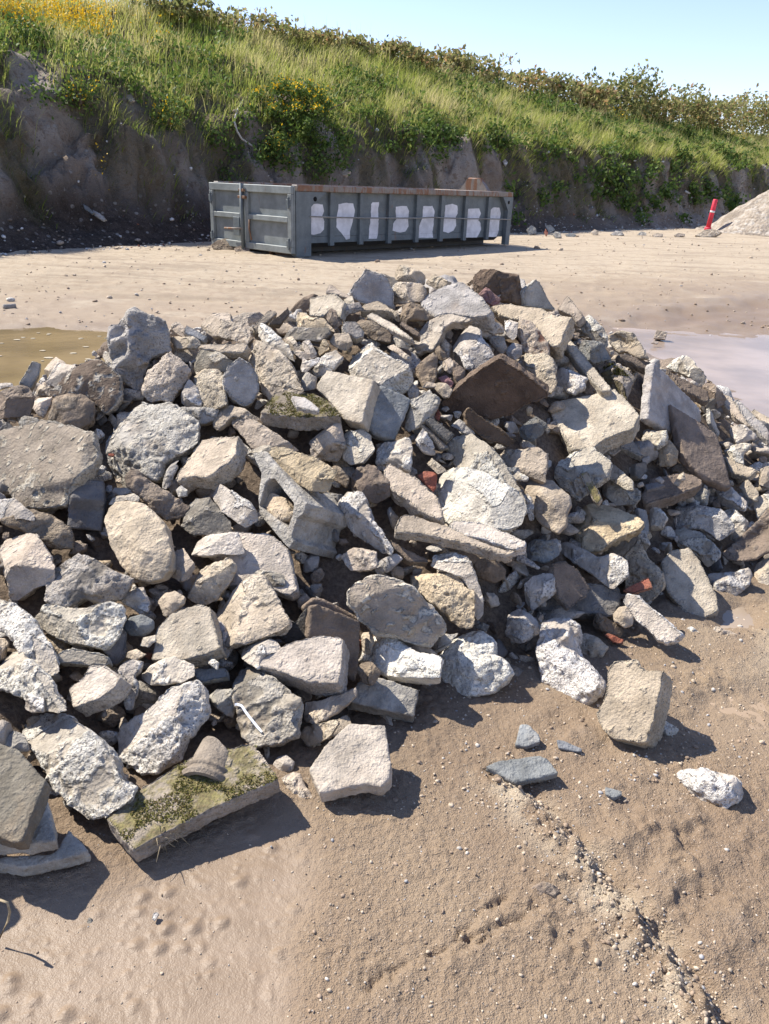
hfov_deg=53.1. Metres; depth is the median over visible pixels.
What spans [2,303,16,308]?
pipe offcut
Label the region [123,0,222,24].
shrub
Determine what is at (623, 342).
chunk
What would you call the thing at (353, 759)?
paving slab
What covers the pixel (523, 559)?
concrete chunk
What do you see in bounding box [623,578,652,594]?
brick fragment
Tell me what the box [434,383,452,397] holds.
cobblestone
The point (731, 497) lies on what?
concrete chunk
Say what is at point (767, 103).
shrub
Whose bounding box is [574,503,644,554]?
concrete chunk
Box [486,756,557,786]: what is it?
tile shard
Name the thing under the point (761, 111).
shrub
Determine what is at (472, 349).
concrete chunk
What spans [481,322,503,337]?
concrete chunk
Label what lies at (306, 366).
concrete chunk
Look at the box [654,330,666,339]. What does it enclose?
broken block
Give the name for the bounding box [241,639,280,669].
concrete chunk
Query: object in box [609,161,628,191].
roots
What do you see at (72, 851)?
paving slab
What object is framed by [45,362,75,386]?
concrete chunk
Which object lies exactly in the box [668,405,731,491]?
paving slab
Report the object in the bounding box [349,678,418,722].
paving slab
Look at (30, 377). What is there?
concrete block
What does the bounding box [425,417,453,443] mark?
concrete block
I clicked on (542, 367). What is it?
concrete chunk
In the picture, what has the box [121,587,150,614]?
concrete chunk
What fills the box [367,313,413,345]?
concrete block
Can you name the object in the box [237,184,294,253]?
door
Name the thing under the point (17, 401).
concrete chunk
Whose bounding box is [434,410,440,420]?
brick fragment
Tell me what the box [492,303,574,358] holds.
concrete slab
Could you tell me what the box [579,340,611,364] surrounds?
concrete block
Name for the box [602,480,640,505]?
concrete chunk
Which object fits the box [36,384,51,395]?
concrete chunk
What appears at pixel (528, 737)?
tile shard
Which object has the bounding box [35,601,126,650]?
concrete chunk
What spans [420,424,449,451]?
concrete block
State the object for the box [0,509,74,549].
concrete slab
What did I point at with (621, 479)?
concrete block
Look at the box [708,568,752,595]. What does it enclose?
concrete chunk
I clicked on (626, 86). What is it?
shrub
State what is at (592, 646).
concrete chunk
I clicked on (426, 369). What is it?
concrete block
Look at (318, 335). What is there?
concrete block
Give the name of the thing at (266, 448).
concrete chunk
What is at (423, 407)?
concrete chunk
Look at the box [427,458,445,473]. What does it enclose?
concrete block
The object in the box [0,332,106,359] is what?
foam
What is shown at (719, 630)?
stone
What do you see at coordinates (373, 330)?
concrete chunk
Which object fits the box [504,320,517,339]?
concrete chunk
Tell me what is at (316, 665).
concrete slab
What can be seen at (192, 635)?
concrete slab
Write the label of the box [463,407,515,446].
concrete slab
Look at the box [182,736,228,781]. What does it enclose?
shard
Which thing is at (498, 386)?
concrete slab
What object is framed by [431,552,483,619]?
concrete chunk
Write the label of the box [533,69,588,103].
shrub
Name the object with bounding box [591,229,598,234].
stone
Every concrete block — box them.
[19,361,40,391]
[25,692,44,712]
[48,393,94,430]
[184,326,207,344]
[285,327,330,343]
[302,339,316,354]
[309,423,345,461]
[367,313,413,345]
[393,282,426,303]
[414,353,437,386]
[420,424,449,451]
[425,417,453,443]
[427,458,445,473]
[519,416,547,441]
[560,542,628,588]
[564,341,611,396]
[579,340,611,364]
[580,472,602,506]
[593,613,622,637]
[597,659,672,748]
[610,464,633,491]
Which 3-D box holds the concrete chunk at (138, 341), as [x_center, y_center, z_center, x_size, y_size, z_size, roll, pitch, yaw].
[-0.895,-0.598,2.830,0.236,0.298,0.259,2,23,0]
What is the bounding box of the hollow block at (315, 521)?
[253,451,346,558]
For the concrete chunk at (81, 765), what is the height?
0.190 m
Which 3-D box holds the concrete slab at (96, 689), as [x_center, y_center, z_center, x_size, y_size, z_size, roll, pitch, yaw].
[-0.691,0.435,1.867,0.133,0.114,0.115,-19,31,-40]
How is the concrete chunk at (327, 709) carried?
on the ground at (264, 927)
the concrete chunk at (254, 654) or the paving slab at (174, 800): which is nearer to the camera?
the paving slab at (174, 800)
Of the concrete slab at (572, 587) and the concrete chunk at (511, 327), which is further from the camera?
the concrete chunk at (511, 327)
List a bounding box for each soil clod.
[211,238,235,249]
[695,229,721,236]
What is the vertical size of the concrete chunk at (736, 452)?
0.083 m
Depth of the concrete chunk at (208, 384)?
2.64 m
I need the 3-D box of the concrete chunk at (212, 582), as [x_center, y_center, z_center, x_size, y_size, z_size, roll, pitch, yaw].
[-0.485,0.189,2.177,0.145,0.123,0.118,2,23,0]
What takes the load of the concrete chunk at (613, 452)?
on the rubble fragments at (148, 695)
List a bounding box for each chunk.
[0,383,12,389]
[0,385,33,418]
[0,419,102,512]
[0,422,12,430]
[0,499,34,520]
[0,533,55,600]
[0,599,59,675]
[0,651,67,713]
[5,730,29,751]
[18,416,38,425]
[22,713,137,819]
[32,397,52,417]
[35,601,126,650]
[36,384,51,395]
[44,357,65,375]
[44,553,133,607]
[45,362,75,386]
[49,359,123,415]
[103,351,111,367]
[105,402,200,487]
[106,306,171,390]
[109,493,139,504]
[117,680,210,775]
[118,659,143,709]
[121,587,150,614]
[141,352,191,402]
[142,656,194,685]
[162,460,178,488]
[171,322,184,336]
[171,336,201,349]
[172,548,194,582]
[180,407,218,424]
[181,380,201,406]
[181,497,232,536]
[187,558,236,605]
[191,532,244,557]
[193,368,228,408]
[194,350,232,372]
[201,312,250,343]
[209,689,234,717]
[212,405,259,430]
[212,484,257,527]
[217,574,291,648]
[218,620,232,659]
[222,357,258,408]
[231,417,298,452]
[232,667,303,748]
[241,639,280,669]
[248,340,303,400]
[248,445,272,454]
[254,570,284,586]
[258,323,294,361]
[264,493,293,521]
[269,447,336,493]
[281,772,311,797]
[284,336,300,350]
[291,350,316,359]
[291,396,318,414]
[296,312,335,332]
[300,715,351,745]
[301,357,319,372]
[301,372,316,390]
[304,688,356,723]
[312,350,343,378]
[318,339,328,356]
[326,309,340,329]
[330,332,352,350]
[332,466,349,487]
[337,491,393,555]
[342,321,363,343]
[342,429,374,464]
[342,548,377,571]
[345,302,361,316]
[346,574,446,647]
[348,342,413,394]
[349,269,394,309]
[351,464,390,503]
[356,662,380,684]
[357,319,392,343]
[361,632,374,654]
[367,636,443,684]
[375,437,412,473]
[375,554,402,574]
[388,345,411,361]
[393,336,410,349]
[395,265,425,284]
[400,302,432,322]
[405,390,440,431]
[407,383,418,398]
[410,573,475,628]
[411,314,472,357]
[415,428,435,455]
[426,274,451,289]
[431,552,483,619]
[432,633,457,651]
[435,346,446,360]
[437,467,527,533]
[439,630,514,696]
[442,358,453,373]
[446,434,525,501]
[451,419,474,433]
[453,325,493,371]
[453,360,464,383]
[467,269,521,305]
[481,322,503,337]
[489,335,506,353]
[500,447,548,484]
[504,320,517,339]
[505,609,539,643]
[514,555,539,569]
[516,319,549,355]
[518,353,557,393]
[524,494,533,520]
[524,573,556,610]
[526,539,559,563]
[527,225,536,234]
[536,618,605,704]
[553,231,561,237]
[554,446,612,501]
[556,368,587,395]
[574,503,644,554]
[580,315,607,347]
[580,633,608,657]
[582,381,595,394]
[600,363,634,399]
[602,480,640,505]
[605,537,665,602]
[607,448,620,455]
[608,331,648,359]
[637,530,649,549]
[642,430,668,450]
[649,507,667,530]
[666,355,706,384]
[674,505,734,540]
[674,527,720,566]
[676,767,743,808]
[694,484,709,505]
[702,380,725,407]
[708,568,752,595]
[714,487,747,511]
[724,443,751,464]
[724,508,748,541]
[729,424,756,443]
[739,480,758,501]
[753,494,768,519]
[753,558,768,584]
[759,466,768,487]
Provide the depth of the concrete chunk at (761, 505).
3.09 m
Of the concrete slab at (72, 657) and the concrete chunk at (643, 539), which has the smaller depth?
the concrete slab at (72, 657)
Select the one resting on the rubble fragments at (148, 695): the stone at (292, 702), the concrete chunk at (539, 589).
the concrete chunk at (539, 589)
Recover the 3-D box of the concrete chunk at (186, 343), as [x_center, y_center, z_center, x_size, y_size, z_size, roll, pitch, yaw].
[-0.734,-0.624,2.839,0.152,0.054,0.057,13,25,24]
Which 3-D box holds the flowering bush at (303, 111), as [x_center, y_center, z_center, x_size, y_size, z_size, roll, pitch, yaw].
[-1.864,-8.664,16.232,2.328,1.689,2.147,-10,26,-26]
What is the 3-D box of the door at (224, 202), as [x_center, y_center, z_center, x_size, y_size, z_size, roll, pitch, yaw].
[-2.542,-4.789,12.419,0.913,0.950,0.161,22,30,38]
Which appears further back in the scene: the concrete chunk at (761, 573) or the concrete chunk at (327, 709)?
the concrete chunk at (761, 573)
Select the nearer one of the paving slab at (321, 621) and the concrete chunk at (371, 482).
the paving slab at (321, 621)
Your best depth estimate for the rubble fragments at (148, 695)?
2.57 m
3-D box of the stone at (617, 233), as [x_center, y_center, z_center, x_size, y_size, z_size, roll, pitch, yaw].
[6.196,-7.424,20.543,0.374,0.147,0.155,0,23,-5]
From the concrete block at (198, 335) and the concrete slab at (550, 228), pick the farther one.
the concrete slab at (550, 228)
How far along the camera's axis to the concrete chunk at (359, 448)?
2.50 m
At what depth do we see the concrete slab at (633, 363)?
3.26 m
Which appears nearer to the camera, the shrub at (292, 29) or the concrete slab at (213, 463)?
the concrete slab at (213, 463)
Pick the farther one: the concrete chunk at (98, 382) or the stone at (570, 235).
the stone at (570, 235)
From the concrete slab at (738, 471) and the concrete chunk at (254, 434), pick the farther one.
the concrete slab at (738, 471)
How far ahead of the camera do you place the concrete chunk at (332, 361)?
2.71 m
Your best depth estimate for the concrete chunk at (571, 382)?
2.94 m
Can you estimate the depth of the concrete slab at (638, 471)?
2.86 m
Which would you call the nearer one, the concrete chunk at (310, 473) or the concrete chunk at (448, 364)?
the concrete chunk at (310, 473)
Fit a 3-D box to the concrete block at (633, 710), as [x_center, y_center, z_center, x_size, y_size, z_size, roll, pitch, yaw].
[0.653,0.503,2.011,0.165,0.235,0.227,15,26,28]
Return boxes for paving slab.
[0,744,50,849]
[0,803,58,854]
[0,831,90,876]
[107,744,280,861]
[304,605,359,681]
[309,724,391,802]
[317,371,380,431]
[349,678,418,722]
[367,386,410,441]
[640,363,700,433]
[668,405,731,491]
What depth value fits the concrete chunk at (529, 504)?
2.48 m
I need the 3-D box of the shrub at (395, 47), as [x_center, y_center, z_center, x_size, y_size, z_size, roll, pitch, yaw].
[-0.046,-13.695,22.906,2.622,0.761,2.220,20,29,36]
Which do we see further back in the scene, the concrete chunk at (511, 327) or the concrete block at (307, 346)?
the concrete chunk at (511, 327)
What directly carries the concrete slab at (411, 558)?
on the rubble fragments at (148, 695)
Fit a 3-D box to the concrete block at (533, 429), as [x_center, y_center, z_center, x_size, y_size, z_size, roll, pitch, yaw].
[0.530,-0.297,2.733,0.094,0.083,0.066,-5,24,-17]
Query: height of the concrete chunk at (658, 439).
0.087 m
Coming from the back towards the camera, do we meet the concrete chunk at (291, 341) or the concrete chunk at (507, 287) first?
the concrete chunk at (507, 287)
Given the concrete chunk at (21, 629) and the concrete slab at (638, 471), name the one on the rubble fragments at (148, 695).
the concrete chunk at (21, 629)
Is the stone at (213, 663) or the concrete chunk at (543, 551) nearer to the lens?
the stone at (213, 663)
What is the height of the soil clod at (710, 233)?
0.273 m
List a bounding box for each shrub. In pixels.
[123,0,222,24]
[185,5,253,31]
[187,6,298,36]
[252,18,321,46]
[293,25,351,49]
[320,29,379,55]
[356,34,435,62]
[393,43,462,70]
[429,43,484,75]
[462,52,519,89]
[494,64,563,95]
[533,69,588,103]
[559,79,624,112]
[578,59,672,121]
[623,88,691,122]
[646,81,754,130]
[679,100,752,132]
[714,91,768,136]
[722,83,768,138]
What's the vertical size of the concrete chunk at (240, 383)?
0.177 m
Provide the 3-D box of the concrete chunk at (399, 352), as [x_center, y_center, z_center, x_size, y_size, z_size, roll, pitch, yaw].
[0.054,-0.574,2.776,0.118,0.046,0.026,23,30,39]
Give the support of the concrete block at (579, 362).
on the concrete slab at (600, 424)
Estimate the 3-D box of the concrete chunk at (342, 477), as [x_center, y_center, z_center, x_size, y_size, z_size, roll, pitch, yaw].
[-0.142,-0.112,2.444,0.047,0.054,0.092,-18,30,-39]
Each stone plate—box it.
[83,204,94,214]
[93,210,106,221]
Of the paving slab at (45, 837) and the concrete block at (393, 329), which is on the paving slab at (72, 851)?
the paving slab at (45, 837)
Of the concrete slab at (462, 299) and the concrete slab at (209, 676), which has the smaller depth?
the concrete slab at (209, 676)
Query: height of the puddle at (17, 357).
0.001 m
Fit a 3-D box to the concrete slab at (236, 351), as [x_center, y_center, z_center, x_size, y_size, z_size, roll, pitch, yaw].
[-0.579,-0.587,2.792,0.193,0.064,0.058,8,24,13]
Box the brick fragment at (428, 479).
[418,471,436,491]
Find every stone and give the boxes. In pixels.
[112,488,132,495]
[126,649,145,659]
[140,635,155,647]
[176,486,187,497]
[208,658,218,669]
[234,246,249,251]
[281,694,301,709]
[344,296,353,303]
[422,382,436,388]
[473,620,488,631]
[508,467,520,474]
[513,471,528,481]
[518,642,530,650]
[531,881,559,898]
[565,233,576,236]
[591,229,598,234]
[610,231,623,235]
[637,231,645,235]
[652,233,662,236]
[655,477,663,483]
[663,721,678,735]
[674,233,684,236]
[674,472,685,486]
[687,626,697,631]
[713,626,736,634]
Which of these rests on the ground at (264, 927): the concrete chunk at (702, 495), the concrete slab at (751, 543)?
the concrete slab at (751, 543)
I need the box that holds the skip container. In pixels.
[208,178,512,256]
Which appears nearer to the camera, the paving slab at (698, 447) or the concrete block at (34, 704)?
the concrete block at (34, 704)
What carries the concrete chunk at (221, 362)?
on the rubble fragments at (148, 695)
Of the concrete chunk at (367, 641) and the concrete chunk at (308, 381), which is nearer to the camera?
the concrete chunk at (367, 641)
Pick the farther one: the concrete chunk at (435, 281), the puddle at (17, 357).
the puddle at (17, 357)
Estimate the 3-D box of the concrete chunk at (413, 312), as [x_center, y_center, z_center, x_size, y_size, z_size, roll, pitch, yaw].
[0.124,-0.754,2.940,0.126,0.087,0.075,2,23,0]
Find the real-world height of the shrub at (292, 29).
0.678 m
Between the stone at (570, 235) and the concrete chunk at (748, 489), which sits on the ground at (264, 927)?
the stone at (570, 235)
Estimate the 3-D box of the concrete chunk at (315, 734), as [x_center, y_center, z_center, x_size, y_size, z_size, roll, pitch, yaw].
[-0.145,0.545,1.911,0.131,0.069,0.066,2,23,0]
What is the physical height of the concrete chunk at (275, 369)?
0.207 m
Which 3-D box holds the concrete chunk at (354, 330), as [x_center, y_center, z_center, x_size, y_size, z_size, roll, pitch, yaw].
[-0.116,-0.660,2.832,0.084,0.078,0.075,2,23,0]
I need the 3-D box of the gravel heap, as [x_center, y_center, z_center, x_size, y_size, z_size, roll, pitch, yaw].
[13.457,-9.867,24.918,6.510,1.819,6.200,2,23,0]
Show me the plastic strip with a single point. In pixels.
(249, 716)
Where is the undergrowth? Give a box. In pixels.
[0,4,768,227]
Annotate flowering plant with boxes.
[51,62,109,116]
[145,78,192,132]
[248,124,303,163]
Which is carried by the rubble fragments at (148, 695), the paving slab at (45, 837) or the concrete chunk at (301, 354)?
the concrete chunk at (301, 354)
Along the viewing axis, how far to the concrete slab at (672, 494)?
2.93 m
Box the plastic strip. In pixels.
[235,703,261,731]
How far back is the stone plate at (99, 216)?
12.72 m
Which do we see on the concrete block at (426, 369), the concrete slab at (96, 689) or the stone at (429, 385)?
the stone at (429, 385)
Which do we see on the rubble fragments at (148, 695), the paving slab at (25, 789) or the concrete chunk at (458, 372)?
the concrete chunk at (458, 372)
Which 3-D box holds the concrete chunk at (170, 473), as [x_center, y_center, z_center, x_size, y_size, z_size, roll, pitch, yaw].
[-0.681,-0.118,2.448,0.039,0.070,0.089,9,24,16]
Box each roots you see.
[153,823,183,861]
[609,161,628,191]
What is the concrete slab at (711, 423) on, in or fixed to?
on the ground at (264, 927)
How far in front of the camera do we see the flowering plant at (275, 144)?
15.64 m
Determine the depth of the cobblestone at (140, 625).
2.02 m
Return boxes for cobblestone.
[104,501,175,583]
[123,614,154,636]
[158,591,185,616]
[273,755,294,771]
[403,641,436,654]
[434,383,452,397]
[438,375,453,388]
[446,548,505,582]
[505,343,521,359]
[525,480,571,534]
[613,606,632,627]
[658,440,677,466]
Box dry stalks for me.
[33,0,768,208]
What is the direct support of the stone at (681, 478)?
on the concrete slab at (672, 494)
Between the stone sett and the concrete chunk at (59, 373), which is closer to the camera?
the stone sett
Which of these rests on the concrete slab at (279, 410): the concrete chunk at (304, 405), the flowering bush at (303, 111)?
the concrete chunk at (304, 405)
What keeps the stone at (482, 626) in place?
on the rubble fragments at (148, 695)
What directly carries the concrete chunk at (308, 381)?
on the rubble fragments at (148, 695)
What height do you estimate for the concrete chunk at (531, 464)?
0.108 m
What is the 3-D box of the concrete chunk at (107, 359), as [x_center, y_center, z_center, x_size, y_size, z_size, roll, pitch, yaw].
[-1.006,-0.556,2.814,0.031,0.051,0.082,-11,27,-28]
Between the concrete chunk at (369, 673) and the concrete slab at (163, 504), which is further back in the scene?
the concrete slab at (163, 504)
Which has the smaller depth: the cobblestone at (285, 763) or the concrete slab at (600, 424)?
the cobblestone at (285, 763)
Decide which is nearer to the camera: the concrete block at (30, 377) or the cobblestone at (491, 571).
the cobblestone at (491, 571)
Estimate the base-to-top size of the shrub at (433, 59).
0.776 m
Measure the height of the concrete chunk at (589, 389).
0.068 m
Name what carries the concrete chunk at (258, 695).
on the ground at (264, 927)
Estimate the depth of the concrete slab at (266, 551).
2.22 m
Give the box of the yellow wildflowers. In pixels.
[0,0,746,189]
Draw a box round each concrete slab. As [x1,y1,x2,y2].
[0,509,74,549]
[57,648,112,667]
[69,665,131,716]
[103,629,126,666]
[125,468,189,520]
[152,604,226,667]
[176,436,247,493]
[195,668,229,684]
[200,343,250,359]
[227,532,299,600]
[253,311,276,337]
[260,391,341,430]
[260,636,349,696]
[268,309,289,328]
[281,608,306,643]
[309,293,346,322]
[326,285,349,300]
[342,169,350,176]
[360,301,399,321]
[384,463,444,524]
[390,540,427,566]
[394,515,513,562]
[400,322,420,341]
[421,282,495,330]
[441,354,548,420]
[449,521,525,556]
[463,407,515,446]
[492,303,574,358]
[520,279,554,310]
[535,583,620,620]
[545,225,554,231]
[548,561,590,610]
[550,389,639,454]
[558,296,585,327]
[615,354,649,374]
[618,441,642,460]
[623,593,684,645]
[630,462,647,480]
[638,473,701,513]
[660,548,718,617]
[666,371,709,405]
[706,379,749,427]
[706,408,719,436]
[724,457,757,481]
[734,399,768,445]
[751,409,768,422]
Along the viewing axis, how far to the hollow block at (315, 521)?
2.31 m
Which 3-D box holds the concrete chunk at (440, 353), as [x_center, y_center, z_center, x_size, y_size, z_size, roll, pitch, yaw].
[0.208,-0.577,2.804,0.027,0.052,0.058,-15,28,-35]
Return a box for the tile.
[301,598,357,620]
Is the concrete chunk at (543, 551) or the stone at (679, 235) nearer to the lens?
the concrete chunk at (543, 551)
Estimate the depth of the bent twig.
1.38 m
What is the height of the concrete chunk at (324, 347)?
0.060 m
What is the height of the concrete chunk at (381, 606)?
0.201 m
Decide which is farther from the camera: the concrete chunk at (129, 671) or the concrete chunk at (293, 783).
the concrete chunk at (129, 671)
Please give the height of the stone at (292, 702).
0.036 m
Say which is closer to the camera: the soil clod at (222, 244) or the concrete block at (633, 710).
the concrete block at (633, 710)
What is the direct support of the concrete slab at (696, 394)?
on the ground at (264, 927)
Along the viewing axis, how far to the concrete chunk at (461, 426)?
2.61 m
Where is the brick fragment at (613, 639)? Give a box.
[604,633,623,643]
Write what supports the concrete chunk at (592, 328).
on the rubble fragments at (148, 695)
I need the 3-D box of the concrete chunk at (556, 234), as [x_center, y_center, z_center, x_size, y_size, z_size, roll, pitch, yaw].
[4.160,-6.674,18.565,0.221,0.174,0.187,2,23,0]
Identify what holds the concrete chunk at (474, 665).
on the ground at (264, 927)
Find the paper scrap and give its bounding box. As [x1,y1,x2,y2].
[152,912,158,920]
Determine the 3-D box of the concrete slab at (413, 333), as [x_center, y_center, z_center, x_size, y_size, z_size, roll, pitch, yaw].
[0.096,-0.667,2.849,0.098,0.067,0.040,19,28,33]
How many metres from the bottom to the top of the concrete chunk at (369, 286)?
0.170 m
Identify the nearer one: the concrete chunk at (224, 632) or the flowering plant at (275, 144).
the concrete chunk at (224, 632)
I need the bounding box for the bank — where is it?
[0,0,768,252]
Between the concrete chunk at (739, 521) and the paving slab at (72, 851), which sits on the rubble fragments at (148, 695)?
the concrete chunk at (739, 521)
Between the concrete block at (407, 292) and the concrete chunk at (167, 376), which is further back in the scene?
the concrete block at (407, 292)
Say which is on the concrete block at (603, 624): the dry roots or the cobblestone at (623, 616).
the cobblestone at (623, 616)
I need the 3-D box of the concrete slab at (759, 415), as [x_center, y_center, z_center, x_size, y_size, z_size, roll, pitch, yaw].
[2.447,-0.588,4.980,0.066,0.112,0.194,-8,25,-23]
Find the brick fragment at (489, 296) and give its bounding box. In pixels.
[479,287,500,305]
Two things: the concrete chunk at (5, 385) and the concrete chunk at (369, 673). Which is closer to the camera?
the concrete chunk at (369, 673)
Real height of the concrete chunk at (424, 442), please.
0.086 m
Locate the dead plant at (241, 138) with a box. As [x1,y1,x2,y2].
[234,102,258,151]
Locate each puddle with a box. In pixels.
[0,327,106,390]
[613,327,768,417]
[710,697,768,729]
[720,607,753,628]
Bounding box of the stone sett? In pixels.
[67,480,106,530]
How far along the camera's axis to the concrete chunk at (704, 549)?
2.85 m
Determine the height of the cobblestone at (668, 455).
0.102 m
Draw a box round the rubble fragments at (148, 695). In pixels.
[0,273,768,809]
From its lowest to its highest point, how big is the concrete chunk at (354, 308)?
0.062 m
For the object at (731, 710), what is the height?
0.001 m
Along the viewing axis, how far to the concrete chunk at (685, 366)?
3.57 m
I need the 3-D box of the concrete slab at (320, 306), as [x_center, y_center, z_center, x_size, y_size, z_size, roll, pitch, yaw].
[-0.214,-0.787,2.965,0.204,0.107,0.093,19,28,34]
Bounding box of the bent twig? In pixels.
[0,899,10,938]
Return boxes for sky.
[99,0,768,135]
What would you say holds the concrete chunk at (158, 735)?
on the ground at (264, 927)
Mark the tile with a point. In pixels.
(323, 603)
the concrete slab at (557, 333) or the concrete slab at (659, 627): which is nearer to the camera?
the concrete slab at (659, 627)
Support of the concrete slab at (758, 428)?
on the rubble fragments at (148, 695)
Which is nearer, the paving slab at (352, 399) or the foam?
the paving slab at (352, 399)
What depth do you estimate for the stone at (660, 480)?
2.82 m
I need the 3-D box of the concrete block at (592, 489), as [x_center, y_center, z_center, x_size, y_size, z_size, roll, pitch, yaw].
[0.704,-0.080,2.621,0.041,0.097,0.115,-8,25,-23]
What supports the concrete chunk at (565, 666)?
on the ground at (264, 927)
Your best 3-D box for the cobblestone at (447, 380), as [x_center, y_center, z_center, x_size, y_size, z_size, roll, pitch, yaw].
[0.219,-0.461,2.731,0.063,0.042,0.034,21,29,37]
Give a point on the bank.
(68, 155)
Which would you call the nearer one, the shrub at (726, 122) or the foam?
the foam
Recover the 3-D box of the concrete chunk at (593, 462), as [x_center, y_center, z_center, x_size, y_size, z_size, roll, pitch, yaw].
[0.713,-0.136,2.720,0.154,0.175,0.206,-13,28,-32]
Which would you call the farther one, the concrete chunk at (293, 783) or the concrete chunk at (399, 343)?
the concrete chunk at (399, 343)
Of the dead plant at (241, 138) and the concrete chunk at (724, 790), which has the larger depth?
the dead plant at (241, 138)
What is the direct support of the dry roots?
hanging from the paving slab at (174, 800)
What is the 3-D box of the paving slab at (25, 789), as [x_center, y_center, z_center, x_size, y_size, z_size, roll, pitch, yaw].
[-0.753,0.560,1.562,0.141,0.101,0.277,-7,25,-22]
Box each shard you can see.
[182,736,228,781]
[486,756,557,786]
[515,724,539,749]
[557,740,581,752]
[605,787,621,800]
[634,508,648,535]
[645,482,664,492]
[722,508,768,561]
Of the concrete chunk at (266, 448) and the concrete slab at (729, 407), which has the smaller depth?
the concrete chunk at (266, 448)
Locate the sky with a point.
(721, 45)
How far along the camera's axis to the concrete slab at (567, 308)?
3.25 m
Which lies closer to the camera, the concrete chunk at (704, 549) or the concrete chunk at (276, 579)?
the concrete chunk at (276, 579)
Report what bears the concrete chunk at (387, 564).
on the rubble fragments at (148, 695)
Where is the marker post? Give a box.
[704,199,717,229]
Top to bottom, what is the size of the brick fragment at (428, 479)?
0.058 m
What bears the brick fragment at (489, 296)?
on the concrete slab at (462, 299)
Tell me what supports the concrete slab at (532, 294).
on the rubble fragments at (148, 695)
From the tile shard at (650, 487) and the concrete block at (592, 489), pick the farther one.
the tile shard at (650, 487)
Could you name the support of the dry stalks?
on the bank
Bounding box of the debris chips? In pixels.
[1,73,767,255]
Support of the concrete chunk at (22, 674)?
on the rubble fragments at (148, 695)
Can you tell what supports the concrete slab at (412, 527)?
on the concrete chunk at (457, 565)
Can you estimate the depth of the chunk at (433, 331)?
2.86 m
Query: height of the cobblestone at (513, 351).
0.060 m
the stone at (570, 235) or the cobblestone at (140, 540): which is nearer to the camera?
the cobblestone at (140, 540)
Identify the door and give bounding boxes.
[208,182,245,246]
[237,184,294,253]
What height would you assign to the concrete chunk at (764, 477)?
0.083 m
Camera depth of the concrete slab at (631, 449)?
2.92 m
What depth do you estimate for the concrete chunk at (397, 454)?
2.50 m
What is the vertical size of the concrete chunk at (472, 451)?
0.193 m
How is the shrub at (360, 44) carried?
on the bank
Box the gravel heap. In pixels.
[695,190,768,235]
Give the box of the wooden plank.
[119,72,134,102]
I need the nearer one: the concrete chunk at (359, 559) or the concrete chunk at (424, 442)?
the concrete chunk at (359, 559)
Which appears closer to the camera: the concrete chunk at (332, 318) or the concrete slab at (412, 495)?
the concrete slab at (412, 495)
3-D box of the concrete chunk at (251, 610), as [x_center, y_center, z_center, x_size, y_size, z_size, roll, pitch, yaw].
[-0.362,0.292,2.091,0.175,0.198,0.246,-7,25,-22]
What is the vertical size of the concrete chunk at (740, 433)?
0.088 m
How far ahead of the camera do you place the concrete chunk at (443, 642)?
2.19 m
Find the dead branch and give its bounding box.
[70,75,81,104]
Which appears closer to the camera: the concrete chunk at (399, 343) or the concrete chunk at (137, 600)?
the concrete chunk at (137, 600)
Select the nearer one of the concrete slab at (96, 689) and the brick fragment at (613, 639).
the concrete slab at (96, 689)
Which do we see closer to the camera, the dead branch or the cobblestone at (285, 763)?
the cobblestone at (285, 763)
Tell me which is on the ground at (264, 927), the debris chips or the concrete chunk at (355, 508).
the debris chips
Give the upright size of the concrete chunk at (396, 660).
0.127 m
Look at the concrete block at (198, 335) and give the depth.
2.84 m
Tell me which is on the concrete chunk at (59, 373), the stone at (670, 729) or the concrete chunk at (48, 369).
the concrete chunk at (48, 369)
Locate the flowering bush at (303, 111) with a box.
[244,71,352,138]
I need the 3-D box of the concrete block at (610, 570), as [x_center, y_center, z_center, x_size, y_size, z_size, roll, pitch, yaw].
[0.692,0.174,2.558,0.110,0.118,0.272,-19,31,-40]
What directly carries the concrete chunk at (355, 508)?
on the concrete chunk at (387, 564)
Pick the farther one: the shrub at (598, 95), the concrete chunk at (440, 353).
the shrub at (598, 95)
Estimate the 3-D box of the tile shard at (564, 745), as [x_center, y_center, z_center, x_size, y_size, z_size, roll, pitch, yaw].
[0.465,0.592,1.942,0.064,0.016,0.024,8,24,13]
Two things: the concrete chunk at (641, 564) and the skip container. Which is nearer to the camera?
the concrete chunk at (641, 564)
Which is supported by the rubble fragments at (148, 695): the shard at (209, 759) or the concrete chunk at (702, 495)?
the concrete chunk at (702, 495)
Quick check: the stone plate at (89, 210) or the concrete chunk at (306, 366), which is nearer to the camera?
the concrete chunk at (306, 366)
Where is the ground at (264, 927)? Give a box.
[0,227,768,1023]
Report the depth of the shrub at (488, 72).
26.47 m

